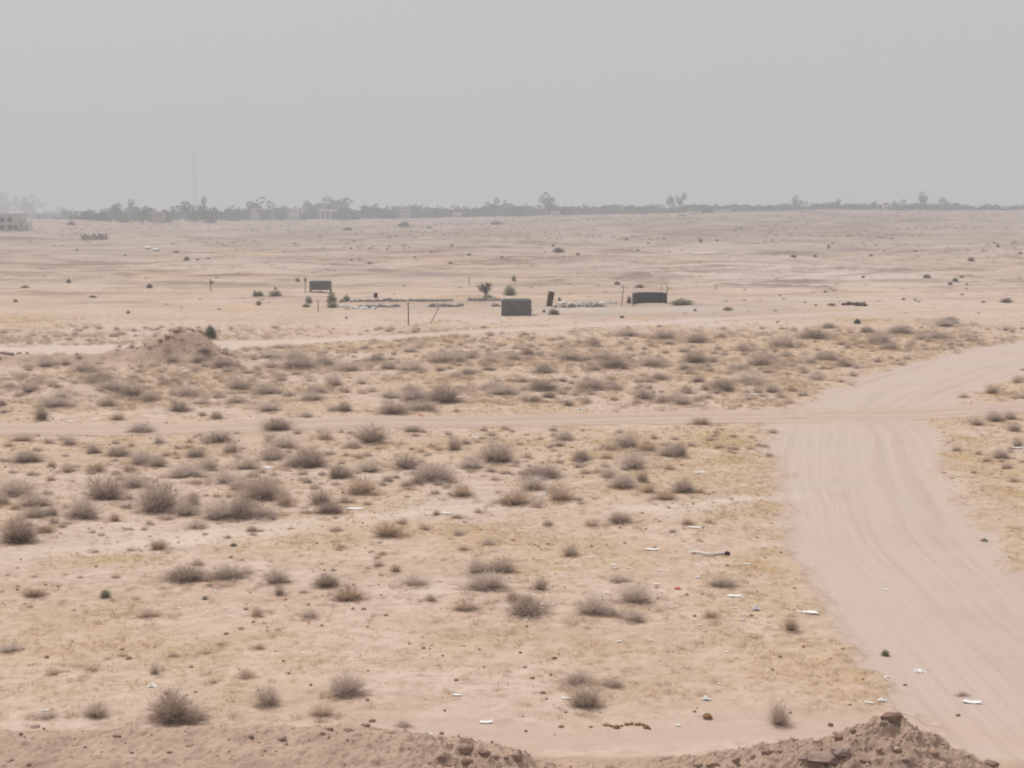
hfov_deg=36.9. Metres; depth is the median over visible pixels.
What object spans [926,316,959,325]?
shrub
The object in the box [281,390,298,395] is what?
shrub
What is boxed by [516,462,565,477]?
shrub
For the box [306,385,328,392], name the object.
shrub
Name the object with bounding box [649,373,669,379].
shrub
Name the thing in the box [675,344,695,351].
shrub
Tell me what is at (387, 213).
tree
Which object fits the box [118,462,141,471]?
shrub
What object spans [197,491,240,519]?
shrub
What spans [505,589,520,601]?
shrub
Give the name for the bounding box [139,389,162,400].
shrub
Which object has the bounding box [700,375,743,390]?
shrub
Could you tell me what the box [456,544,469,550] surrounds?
shrub
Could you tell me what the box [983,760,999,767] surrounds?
earth clod
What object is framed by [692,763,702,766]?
earth clod
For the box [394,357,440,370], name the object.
shrub
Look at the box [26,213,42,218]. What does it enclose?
tree
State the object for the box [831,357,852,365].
shrub
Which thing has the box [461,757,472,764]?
earth clod
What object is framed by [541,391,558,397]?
shrub
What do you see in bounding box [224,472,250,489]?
shrub
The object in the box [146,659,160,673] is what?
shrub
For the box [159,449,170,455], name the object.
shrub
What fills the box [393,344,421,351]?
shrub
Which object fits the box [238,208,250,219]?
tree
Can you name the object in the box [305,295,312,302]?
shrub
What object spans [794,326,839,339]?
shrub
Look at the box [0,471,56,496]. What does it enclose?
shrub
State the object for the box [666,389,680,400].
shrub
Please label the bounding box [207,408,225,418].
shrub
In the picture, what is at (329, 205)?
tree
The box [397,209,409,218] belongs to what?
house
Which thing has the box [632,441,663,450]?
shrub
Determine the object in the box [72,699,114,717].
shrub
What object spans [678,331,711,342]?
shrub
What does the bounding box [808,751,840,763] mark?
earth clod
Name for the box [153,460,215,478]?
shrub
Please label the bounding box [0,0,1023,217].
sky
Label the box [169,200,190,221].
tree
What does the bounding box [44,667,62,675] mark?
shrub
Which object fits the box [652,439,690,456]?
shrub
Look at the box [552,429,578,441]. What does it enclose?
shrub
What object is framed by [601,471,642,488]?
shrub
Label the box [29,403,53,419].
shrub
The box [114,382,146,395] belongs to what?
shrub
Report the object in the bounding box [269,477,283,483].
shrub
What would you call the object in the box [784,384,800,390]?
shrub
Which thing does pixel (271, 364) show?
shrub
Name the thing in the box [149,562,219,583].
shrub
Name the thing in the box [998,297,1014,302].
shrub
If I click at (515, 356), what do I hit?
shrub
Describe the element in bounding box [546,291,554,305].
rusty drum
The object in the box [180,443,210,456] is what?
shrub
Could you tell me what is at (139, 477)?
shrub
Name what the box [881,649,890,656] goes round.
shrub
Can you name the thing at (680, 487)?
shrub
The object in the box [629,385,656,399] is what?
shrub
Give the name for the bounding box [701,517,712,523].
shrub
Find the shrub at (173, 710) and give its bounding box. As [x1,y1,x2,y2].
[138,682,216,725]
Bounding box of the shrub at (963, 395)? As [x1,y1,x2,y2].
[955,391,970,397]
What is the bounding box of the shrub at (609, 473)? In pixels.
[597,466,619,477]
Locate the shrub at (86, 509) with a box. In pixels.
[58,491,107,518]
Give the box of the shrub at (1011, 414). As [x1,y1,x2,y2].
[1001,408,1019,418]
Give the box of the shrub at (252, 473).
[242,469,261,477]
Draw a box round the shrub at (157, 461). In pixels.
[143,452,170,466]
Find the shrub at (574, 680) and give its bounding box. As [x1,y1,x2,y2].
[554,669,600,686]
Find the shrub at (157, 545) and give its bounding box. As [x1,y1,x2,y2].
[143,537,174,549]
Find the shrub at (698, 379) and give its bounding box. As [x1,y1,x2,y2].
[688,372,704,381]
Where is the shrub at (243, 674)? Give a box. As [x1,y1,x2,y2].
[237,666,259,679]
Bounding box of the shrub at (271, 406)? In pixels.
[244,400,288,410]
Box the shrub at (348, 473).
[327,463,360,478]
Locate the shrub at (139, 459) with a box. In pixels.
[120,446,164,464]
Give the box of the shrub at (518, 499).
[486,482,541,505]
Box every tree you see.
[0,192,19,212]
[18,194,44,214]
[26,201,38,215]
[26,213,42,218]
[42,210,59,218]
[57,206,79,217]
[66,215,89,219]
[75,210,96,219]
[84,213,104,220]
[97,211,113,221]
[104,202,122,221]
[114,212,132,222]
[124,199,147,220]
[132,207,151,222]
[161,208,178,222]
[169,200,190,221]
[186,208,201,221]
[190,196,206,221]
[200,207,217,222]
[213,210,228,219]
[225,208,242,220]
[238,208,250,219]
[246,196,275,219]
[262,208,277,218]
[277,207,289,219]
[279,205,287,215]
[301,200,312,214]
[302,196,338,216]
[331,212,342,219]
[332,197,352,212]
[336,210,364,219]
[359,205,376,218]
[374,207,393,218]
[383,212,400,218]
[411,205,421,216]
[426,208,444,217]
[451,204,470,214]
[460,209,474,216]
[473,201,496,216]
[476,282,493,295]
[493,197,507,215]
[504,206,526,215]
[523,205,543,213]
[536,192,554,214]
[547,203,559,214]
[555,205,573,214]
[571,206,582,212]
[594,205,616,213]
[615,204,633,212]
[628,206,648,212]
[666,195,675,212]
[675,192,686,211]
[679,205,694,212]
[695,204,708,209]
[718,205,739,210]
[744,206,758,210]
[759,206,783,210]
[788,195,807,206]
[789,206,812,209]
[822,203,833,208]
[832,199,841,207]
[836,204,856,208]
[863,201,877,207]
[892,199,905,206]
[896,204,916,209]
[914,191,927,209]
[938,197,947,208]
[977,205,994,209]
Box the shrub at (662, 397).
[653,393,666,401]
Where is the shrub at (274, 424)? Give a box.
[257,414,300,430]
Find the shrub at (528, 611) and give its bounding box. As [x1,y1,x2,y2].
[495,591,562,622]
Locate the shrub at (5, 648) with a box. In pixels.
[0,638,32,651]
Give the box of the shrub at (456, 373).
[447,370,462,376]
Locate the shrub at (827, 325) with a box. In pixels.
[818,322,837,327]
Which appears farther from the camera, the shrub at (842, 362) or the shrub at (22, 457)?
the shrub at (842, 362)
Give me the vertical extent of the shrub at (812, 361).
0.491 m
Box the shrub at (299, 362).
[267,350,323,369]
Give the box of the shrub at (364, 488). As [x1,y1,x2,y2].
[334,473,386,494]
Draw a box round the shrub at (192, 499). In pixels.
[183,488,201,504]
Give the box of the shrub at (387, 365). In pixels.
[378,359,398,368]
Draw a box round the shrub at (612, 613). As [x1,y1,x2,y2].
[593,605,624,618]
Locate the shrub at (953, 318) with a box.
[943,315,961,322]
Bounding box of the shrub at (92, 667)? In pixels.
[80,664,102,670]
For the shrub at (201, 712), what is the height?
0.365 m
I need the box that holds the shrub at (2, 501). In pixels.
[0,490,13,504]
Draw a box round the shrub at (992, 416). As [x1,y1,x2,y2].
[980,407,1008,420]
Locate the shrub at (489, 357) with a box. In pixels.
[479,351,500,362]
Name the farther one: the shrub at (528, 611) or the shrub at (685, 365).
the shrub at (685, 365)
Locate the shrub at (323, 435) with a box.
[313,424,337,440]
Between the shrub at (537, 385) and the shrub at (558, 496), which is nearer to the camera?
the shrub at (558, 496)
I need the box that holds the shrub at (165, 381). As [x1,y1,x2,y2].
[156,377,172,385]
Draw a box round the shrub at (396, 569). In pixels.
[389,564,401,571]
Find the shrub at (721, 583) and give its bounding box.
[701,574,750,587]
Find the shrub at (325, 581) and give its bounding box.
[307,571,345,587]
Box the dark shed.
[701,208,712,212]
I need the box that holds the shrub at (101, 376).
[71,366,118,381]
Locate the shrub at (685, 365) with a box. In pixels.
[673,360,691,369]
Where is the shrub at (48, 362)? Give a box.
[27,353,62,365]
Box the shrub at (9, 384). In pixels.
[0,381,17,387]
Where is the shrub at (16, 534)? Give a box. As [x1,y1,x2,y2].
[0,509,51,543]
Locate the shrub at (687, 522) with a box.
[678,517,696,525]
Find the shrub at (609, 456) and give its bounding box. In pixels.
[599,452,615,458]
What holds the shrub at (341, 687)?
on the ground at (104, 271)
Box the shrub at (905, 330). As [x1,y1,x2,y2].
[881,323,918,333]
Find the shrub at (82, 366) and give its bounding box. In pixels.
[64,361,100,371]
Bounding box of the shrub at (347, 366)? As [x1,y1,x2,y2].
[328,358,371,370]
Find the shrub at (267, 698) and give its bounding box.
[246,681,284,707]
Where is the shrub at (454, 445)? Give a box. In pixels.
[442,433,467,449]
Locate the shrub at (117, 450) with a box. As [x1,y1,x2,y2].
[99,444,141,456]
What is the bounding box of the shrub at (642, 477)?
[632,469,650,481]
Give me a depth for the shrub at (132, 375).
88.34 m
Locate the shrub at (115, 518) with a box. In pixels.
[108,512,123,521]
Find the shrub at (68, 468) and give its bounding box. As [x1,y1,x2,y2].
[60,462,80,471]
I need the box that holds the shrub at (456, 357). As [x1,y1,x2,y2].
[439,346,479,361]
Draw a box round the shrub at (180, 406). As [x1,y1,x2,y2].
[164,398,195,410]
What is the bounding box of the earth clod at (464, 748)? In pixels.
[458,743,473,753]
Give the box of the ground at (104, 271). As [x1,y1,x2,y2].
[0,209,1023,756]
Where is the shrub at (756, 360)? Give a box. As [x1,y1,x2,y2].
[743,348,781,365]
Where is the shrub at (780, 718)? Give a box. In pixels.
[761,694,801,724]
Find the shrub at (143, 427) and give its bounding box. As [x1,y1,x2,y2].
[118,421,160,432]
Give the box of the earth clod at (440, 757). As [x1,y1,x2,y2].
[436,754,446,760]
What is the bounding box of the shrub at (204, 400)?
[192,397,211,403]
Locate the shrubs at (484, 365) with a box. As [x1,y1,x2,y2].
[0,237,1023,697]
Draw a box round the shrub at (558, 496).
[537,478,582,500]
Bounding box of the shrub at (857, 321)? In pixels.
[853,318,860,323]
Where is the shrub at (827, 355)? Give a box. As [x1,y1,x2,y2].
[808,350,843,360]
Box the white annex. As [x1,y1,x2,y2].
[21,221,32,230]
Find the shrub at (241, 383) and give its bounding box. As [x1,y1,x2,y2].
[218,373,258,389]
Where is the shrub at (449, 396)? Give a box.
[417,382,468,402]
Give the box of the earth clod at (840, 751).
[831,745,851,756]
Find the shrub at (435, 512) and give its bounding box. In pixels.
[431,509,441,514]
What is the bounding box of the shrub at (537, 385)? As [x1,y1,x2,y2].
[521,374,565,390]
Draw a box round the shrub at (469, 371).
[460,367,478,374]
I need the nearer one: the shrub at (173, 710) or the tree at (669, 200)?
the shrub at (173, 710)
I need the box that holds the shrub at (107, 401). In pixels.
[95,395,122,405]
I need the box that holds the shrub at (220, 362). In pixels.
[204,354,246,367]
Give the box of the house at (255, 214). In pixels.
[251,208,259,220]
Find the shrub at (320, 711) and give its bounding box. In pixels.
[301,699,346,717]
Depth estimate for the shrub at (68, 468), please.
57.90 m
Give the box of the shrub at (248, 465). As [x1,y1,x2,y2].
[229,453,264,469]
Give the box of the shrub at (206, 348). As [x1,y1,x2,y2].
[192,343,215,350]
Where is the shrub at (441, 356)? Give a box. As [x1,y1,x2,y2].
[425,347,458,362]
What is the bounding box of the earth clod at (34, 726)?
[29,725,39,728]
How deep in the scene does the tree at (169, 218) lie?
794.14 m
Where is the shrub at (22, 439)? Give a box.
[5,432,41,441]
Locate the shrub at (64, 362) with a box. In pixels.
[55,357,73,364]
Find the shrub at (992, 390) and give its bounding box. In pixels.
[981,384,1001,393]
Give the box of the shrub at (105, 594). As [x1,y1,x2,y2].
[97,589,111,597]
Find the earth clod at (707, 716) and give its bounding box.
[702,713,712,718]
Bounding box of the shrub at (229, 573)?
[204,563,253,581]
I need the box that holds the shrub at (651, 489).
[635,481,660,493]
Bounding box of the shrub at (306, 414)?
[296,410,314,416]
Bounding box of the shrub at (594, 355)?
[583,347,619,359]
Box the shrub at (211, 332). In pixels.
[204,323,217,339]
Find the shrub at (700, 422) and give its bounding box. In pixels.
[687,416,714,424]
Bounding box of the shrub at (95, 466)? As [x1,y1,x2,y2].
[81,460,106,470]
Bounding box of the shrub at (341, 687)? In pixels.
[321,668,379,698]
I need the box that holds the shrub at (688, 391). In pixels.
[676,386,696,393]
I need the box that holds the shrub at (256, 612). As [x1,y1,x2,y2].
[246,603,266,617]
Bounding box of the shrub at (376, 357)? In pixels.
[367,353,386,361]
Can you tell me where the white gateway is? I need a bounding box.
[319,209,337,219]
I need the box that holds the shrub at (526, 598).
[517,593,533,601]
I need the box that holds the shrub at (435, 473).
[396,459,461,481]
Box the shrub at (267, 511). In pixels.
[247,505,283,516]
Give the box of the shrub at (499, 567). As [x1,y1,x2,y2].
[476,552,526,572]
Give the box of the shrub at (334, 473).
[325,463,346,477]
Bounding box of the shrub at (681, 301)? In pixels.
[665,298,698,304]
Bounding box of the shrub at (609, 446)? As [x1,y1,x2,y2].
[595,442,623,449]
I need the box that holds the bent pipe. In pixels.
[691,551,729,554]
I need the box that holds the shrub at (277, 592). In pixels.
[271,583,287,594]
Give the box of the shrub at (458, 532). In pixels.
[450,527,465,534]
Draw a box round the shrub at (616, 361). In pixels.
[592,351,632,368]
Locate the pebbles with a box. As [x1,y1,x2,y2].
[0,332,1021,721]
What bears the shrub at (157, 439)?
on the ground at (104, 271)
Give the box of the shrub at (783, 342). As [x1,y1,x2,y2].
[758,331,807,346]
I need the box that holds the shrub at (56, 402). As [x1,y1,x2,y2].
[29,395,79,406]
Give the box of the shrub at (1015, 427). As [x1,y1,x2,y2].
[1003,422,1022,430]
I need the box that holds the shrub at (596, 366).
[585,362,604,369]
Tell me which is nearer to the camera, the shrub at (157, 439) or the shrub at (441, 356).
the shrub at (157, 439)
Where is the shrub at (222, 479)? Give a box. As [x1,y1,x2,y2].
[210,467,241,483]
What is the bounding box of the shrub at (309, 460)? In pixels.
[281,444,340,468]
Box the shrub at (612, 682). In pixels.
[592,677,628,687]
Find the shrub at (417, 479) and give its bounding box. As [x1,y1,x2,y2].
[406,474,430,483]
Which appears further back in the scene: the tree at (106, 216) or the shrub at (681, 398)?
the tree at (106, 216)
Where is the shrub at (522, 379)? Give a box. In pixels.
[504,372,533,381]
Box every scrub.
[0,210,1023,313]
[0,313,1023,729]
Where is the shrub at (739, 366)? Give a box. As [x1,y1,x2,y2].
[735,364,744,369]
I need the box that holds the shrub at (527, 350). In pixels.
[517,347,537,354]
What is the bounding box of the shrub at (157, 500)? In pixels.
[122,473,198,512]
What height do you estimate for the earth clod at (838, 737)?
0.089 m
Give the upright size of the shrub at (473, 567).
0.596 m
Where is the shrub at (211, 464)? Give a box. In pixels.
[187,452,225,470]
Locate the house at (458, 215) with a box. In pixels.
[452,213,461,217]
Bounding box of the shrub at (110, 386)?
[88,375,127,389]
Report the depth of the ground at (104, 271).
54.53 m
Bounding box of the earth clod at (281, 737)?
[274,735,285,740]
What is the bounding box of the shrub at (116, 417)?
[108,412,127,419]
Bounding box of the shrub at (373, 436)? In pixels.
[346,421,399,441]
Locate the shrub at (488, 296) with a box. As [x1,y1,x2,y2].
[482,291,492,298]
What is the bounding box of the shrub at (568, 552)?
[555,542,581,555]
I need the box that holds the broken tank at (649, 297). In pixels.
[632,284,667,303]
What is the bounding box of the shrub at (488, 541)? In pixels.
[477,535,496,544]
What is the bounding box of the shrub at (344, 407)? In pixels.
[335,400,354,411]
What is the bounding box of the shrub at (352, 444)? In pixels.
[341,439,365,448]
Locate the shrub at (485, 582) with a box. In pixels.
[451,565,511,591]
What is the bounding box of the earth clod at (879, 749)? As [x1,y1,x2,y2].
[875,747,882,751]
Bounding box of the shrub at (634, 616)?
[618,607,649,622]
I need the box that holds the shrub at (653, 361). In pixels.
[635,353,670,366]
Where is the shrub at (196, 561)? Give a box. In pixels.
[193,557,204,566]
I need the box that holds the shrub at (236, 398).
[216,393,250,402]
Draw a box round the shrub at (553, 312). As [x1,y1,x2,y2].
[547,308,559,314]
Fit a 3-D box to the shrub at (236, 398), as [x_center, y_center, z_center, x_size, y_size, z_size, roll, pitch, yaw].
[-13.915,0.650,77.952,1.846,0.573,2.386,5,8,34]
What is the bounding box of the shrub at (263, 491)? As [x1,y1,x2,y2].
[225,471,299,500]
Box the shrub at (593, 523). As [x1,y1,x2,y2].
[580,519,601,525]
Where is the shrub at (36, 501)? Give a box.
[10,489,60,506]
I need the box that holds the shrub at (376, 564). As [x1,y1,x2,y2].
[373,558,384,566]
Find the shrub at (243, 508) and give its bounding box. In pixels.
[221,493,266,519]
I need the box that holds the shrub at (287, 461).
[275,452,303,466]
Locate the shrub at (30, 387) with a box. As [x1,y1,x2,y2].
[12,381,43,390]
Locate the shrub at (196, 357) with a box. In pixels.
[190,353,205,361]
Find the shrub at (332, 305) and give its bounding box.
[326,300,337,307]
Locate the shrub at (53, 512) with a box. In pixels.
[45,501,61,516]
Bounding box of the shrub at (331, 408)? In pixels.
[326,402,338,410]
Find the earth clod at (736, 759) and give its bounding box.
[733,757,739,761]
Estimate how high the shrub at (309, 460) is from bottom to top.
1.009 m
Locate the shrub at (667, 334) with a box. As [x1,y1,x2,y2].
[649,326,684,338]
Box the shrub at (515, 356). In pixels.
[502,353,522,359]
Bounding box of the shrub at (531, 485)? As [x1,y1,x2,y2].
[511,470,552,490]
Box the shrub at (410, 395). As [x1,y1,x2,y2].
[394,385,437,401]
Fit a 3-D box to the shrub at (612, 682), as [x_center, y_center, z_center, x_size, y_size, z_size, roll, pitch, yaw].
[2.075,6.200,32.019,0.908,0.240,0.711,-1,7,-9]
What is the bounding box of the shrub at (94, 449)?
[80,441,102,452]
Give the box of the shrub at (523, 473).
[518,466,537,477]
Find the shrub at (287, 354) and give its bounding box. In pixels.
[282,349,307,357]
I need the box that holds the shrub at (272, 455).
[251,442,293,460]
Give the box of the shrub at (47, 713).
[32,706,63,720]
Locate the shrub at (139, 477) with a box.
[115,469,150,487]
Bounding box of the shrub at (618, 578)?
[599,572,642,581]
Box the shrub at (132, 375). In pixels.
[127,371,138,377]
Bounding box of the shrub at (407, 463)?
[382,449,423,468]
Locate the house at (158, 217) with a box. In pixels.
[152,212,165,222]
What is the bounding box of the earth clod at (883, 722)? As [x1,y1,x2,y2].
[880,720,887,725]
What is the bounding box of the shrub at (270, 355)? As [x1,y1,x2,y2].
[252,347,293,357]
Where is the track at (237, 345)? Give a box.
[0,306,1023,354]
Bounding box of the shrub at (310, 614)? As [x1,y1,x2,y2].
[296,607,320,618]
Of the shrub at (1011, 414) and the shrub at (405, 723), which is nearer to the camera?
the shrub at (405, 723)
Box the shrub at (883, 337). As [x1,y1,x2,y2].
[864,329,896,343]
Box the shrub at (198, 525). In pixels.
[183,519,207,528]
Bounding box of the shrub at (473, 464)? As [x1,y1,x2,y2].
[453,456,490,468]
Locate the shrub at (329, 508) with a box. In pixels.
[306,498,350,513]
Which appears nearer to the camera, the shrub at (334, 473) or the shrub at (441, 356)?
the shrub at (334, 473)
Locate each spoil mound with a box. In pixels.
[398,222,410,226]
[491,221,501,224]
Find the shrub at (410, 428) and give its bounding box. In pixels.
[398,424,421,431]
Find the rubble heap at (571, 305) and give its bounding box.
[554,303,608,307]
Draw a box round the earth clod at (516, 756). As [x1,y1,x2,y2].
[510,752,521,761]
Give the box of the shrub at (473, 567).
[452,554,500,572]
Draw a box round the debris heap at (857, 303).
[841,302,867,305]
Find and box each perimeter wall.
[687,210,730,212]
[737,209,888,211]
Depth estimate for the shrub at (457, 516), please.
48.99 m
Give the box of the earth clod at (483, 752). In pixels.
[477,749,490,755]
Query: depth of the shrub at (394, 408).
73.19 m
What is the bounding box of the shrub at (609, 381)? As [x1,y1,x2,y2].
[603,377,617,384]
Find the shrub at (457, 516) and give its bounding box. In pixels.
[449,513,465,518]
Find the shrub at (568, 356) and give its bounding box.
[555,350,586,360]
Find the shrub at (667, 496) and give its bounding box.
[647,490,680,500]
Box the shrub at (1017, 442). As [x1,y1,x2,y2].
[1010,435,1023,445]
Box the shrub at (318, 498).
[304,487,338,504]
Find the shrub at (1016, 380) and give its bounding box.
[1010,375,1023,382]
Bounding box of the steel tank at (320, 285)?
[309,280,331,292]
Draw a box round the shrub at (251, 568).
[238,567,255,573]
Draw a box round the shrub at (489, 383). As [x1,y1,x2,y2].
[477,376,510,387]
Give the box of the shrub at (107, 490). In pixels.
[61,468,136,499]
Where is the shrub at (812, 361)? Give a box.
[802,357,821,363]
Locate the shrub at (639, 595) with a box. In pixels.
[607,578,666,602]
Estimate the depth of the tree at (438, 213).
949.00 m
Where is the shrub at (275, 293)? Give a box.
[267,289,282,295]
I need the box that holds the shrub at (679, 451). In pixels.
[669,441,689,457]
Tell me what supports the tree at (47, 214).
on the ground at (104, 271)
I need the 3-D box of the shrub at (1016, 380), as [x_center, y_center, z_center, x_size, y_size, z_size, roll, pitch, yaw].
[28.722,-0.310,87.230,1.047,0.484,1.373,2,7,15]
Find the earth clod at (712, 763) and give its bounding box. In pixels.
[705,761,719,766]
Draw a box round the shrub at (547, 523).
[541,520,557,525]
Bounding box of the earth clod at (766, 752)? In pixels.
[761,749,772,755]
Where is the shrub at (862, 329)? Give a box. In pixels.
[859,325,880,332]
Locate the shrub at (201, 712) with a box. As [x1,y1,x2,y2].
[167,702,222,724]
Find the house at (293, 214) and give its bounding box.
[287,208,298,219]
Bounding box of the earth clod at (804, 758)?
[797,755,807,761]
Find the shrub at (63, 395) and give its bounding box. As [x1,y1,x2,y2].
[48,388,74,397]
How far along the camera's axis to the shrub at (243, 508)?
49.11 m
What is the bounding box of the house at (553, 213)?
[551,211,559,215]
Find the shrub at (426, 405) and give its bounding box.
[402,398,443,410]
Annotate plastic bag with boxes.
[751,604,759,609]
[913,669,924,672]
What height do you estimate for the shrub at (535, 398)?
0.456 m
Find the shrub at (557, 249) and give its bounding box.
[551,247,566,251]
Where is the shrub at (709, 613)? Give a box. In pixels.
[699,609,720,617]
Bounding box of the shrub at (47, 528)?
[34,520,55,532]
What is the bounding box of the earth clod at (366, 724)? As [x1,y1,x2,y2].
[360,723,370,726]
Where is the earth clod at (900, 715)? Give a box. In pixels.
[896,712,902,720]
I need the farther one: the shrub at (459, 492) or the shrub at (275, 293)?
the shrub at (275, 293)
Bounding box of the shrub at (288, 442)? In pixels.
[263,431,303,447]
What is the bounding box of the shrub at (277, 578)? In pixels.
[258,560,299,583]
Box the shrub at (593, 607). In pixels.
[569,590,630,615]
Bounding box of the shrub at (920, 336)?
[913,330,933,338]
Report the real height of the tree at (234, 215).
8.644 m
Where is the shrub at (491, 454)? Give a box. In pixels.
[473,436,522,462]
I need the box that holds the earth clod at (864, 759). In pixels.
[859,757,870,762]
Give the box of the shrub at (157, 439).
[151,435,165,443]
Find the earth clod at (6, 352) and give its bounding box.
[0,351,13,354]
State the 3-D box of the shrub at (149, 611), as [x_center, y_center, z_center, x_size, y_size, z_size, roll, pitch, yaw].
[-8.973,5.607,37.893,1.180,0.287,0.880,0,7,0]
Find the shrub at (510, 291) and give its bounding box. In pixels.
[500,284,516,295]
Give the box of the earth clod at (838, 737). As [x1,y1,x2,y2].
[834,735,842,740]
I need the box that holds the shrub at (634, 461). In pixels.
[607,446,654,468]
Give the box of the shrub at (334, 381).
[320,370,344,385]
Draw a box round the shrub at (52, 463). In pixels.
[44,459,58,466]
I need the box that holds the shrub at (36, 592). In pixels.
[14,586,55,597]
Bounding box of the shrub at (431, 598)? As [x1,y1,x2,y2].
[423,593,437,601]
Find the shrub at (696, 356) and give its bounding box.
[675,347,714,361]
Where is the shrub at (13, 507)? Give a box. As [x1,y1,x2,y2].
[8,502,20,510]
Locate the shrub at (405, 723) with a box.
[391,717,416,728]
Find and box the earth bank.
[0,715,1023,767]
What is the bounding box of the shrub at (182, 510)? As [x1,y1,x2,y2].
[164,492,200,515]
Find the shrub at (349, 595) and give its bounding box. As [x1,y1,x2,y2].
[325,581,374,602]
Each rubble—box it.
[103,330,282,370]
[336,305,377,309]
[557,301,617,304]
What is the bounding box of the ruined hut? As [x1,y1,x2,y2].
[81,233,107,239]
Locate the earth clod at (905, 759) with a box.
[900,757,909,761]
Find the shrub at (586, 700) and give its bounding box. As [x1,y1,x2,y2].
[563,683,608,708]
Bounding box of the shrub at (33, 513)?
[14,505,49,517]
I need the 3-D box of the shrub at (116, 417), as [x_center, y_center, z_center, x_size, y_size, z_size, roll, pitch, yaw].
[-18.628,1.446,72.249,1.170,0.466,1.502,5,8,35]
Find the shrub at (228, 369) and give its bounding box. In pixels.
[214,365,236,371]
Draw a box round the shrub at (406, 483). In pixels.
[399,480,413,486]
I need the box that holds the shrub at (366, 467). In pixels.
[350,457,392,471]
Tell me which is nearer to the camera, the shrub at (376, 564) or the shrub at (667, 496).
the shrub at (376, 564)
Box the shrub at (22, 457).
[4,449,50,462]
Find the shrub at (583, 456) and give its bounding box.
[568,447,594,460]
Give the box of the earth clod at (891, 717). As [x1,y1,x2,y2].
[880,712,897,722]
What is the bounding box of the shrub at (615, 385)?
[606,380,626,389]
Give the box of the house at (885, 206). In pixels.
[881,204,889,208]
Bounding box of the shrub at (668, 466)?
[663,463,676,469]
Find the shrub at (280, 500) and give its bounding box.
[271,490,297,506]
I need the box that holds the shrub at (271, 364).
[257,357,283,367]
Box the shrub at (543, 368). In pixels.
[527,362,557,372]
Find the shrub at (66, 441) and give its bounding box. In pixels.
[58,432,81,444]
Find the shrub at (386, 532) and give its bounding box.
[365,519,408,537]
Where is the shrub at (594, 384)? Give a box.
[571,374,615,389]
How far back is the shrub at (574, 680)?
32.26 m
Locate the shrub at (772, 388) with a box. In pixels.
[755,381,781,391]
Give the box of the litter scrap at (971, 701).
[962,699,981,702]
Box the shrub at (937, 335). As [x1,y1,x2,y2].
[921,327,953,338]
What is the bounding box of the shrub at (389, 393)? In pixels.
[372,386,412,397]
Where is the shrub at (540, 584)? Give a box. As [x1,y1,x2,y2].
[526,574,552,589]
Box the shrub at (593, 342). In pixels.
[585,335,603,345]
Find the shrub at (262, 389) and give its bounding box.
[245,380,289,393]
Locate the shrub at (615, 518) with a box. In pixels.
[601,507,639,523]
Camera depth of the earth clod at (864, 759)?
24.07 m
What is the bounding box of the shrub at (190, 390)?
[171,381,202,395]
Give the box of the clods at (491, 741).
[5,718,975,767]
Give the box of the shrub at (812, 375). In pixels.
[804,372,826,377]
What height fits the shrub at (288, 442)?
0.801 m
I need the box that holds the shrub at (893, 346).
[878,339,905,348]
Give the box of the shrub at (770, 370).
[759,366,773,372]
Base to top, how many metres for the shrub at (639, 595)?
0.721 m
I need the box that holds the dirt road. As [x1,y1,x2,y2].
[755,340,1023,760]
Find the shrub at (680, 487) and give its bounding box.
[664,478,700,493]
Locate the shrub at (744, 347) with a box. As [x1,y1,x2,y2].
[729,342,751,351]
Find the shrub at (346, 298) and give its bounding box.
[342,294,349,300]
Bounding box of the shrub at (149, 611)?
[129,606,168,617]
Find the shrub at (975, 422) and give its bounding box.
[966,413,992,424]
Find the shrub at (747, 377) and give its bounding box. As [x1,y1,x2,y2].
[730,369,769,382]
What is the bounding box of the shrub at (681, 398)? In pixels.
[670,393,695,403]
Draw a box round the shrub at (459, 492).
[445,482,480,496]
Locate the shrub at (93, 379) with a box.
[76,373,108,382]
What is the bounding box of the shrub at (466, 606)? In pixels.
[447,596,486,612]
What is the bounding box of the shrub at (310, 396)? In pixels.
[296,390,326,399]
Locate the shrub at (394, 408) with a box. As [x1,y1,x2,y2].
[372,398,420,413]
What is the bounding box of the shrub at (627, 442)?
[605,430,648,446]
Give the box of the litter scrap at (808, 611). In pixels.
[796,610,817,612]
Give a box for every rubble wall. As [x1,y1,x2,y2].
[339,297,500,302]
[357,303,499,307]
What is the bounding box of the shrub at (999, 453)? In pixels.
[989,445,1013,458]
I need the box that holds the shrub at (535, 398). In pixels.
[528,394,540,402]
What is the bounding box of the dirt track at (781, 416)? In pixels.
[0,402,1023,435]
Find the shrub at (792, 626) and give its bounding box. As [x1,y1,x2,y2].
[777,609,806,630]
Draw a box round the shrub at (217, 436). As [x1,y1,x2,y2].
[201,426,235,441]
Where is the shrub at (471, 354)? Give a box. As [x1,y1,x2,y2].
[461,350,478,358]
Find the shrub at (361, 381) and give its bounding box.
[352,377,369,383]
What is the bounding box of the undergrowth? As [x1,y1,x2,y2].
[37,203,1023,219]
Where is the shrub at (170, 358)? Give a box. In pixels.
[160,354,182,360]
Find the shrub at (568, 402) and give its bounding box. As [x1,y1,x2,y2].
[560,398,575,405]
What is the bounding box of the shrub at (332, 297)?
[325,290,337,303]
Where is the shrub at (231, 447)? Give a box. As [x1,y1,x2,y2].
[220,439,243,451]
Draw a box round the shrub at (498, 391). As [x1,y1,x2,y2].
[485,384,529,395]
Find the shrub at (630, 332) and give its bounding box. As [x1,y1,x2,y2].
[610,327,642,335]
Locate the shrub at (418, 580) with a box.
[392,571,434,586]
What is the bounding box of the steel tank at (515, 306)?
[501,298,531,315]
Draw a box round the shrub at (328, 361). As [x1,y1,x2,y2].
[310,356,336,364]
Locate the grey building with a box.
[0,213,26,230]

